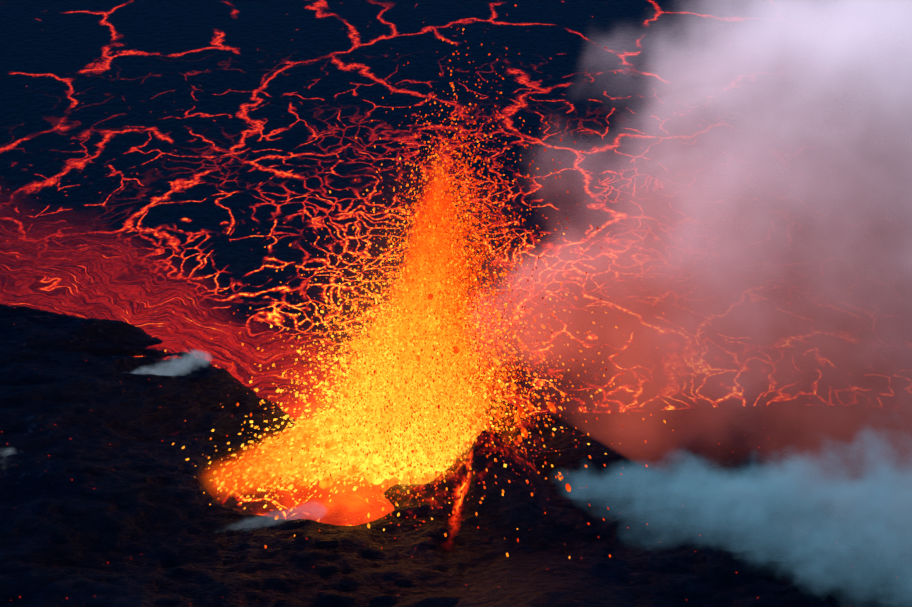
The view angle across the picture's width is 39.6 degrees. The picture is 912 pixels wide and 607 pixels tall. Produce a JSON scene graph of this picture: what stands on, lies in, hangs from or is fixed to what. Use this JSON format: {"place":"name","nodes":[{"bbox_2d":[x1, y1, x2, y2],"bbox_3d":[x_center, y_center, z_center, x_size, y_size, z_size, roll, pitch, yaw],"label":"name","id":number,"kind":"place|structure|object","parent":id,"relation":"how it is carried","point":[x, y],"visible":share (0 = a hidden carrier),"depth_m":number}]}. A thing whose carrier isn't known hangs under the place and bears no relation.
{"place":"outdoors","nodes":[
{"label":"outdoors","id":0,"kind":"place"},
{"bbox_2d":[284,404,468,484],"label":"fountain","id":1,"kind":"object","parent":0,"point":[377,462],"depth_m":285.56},
{"bbox_2d":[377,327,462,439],"bbox_3d":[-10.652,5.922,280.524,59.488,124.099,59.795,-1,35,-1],"label":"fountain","id":2,"kind":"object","parent":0,"point":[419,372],"depth_m":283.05},
{"bbox_2d":[0,0,911,525],"bbox_3d":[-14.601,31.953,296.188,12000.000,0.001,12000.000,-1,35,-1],"label":"lava field","id":3,"kind":"structure","parent":0,"point":[160,160],"depth_m":395.82},
{"bbox_2d":[148,4,692,558],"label":"fountain clots","id":4,"kind":"object","parent":3,"relation":"on","point":[442,284],"depth_m":278.29},
{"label":"fountain","id":5,"kind":"object","parent":3,"relation":"on","visible":0},
{"bbox_2d":[254,272,577,491],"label":"lava droplets","id":6,"kind":"object","parent":5,"relation":"on","point":[330,445],"depth_m":283.92},
{"bbox_2d":[0,304,911,606],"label":"terrain","id":7,"kind":"structure","parent":0,"point":[104,500],"depth_m":270.74}
]}

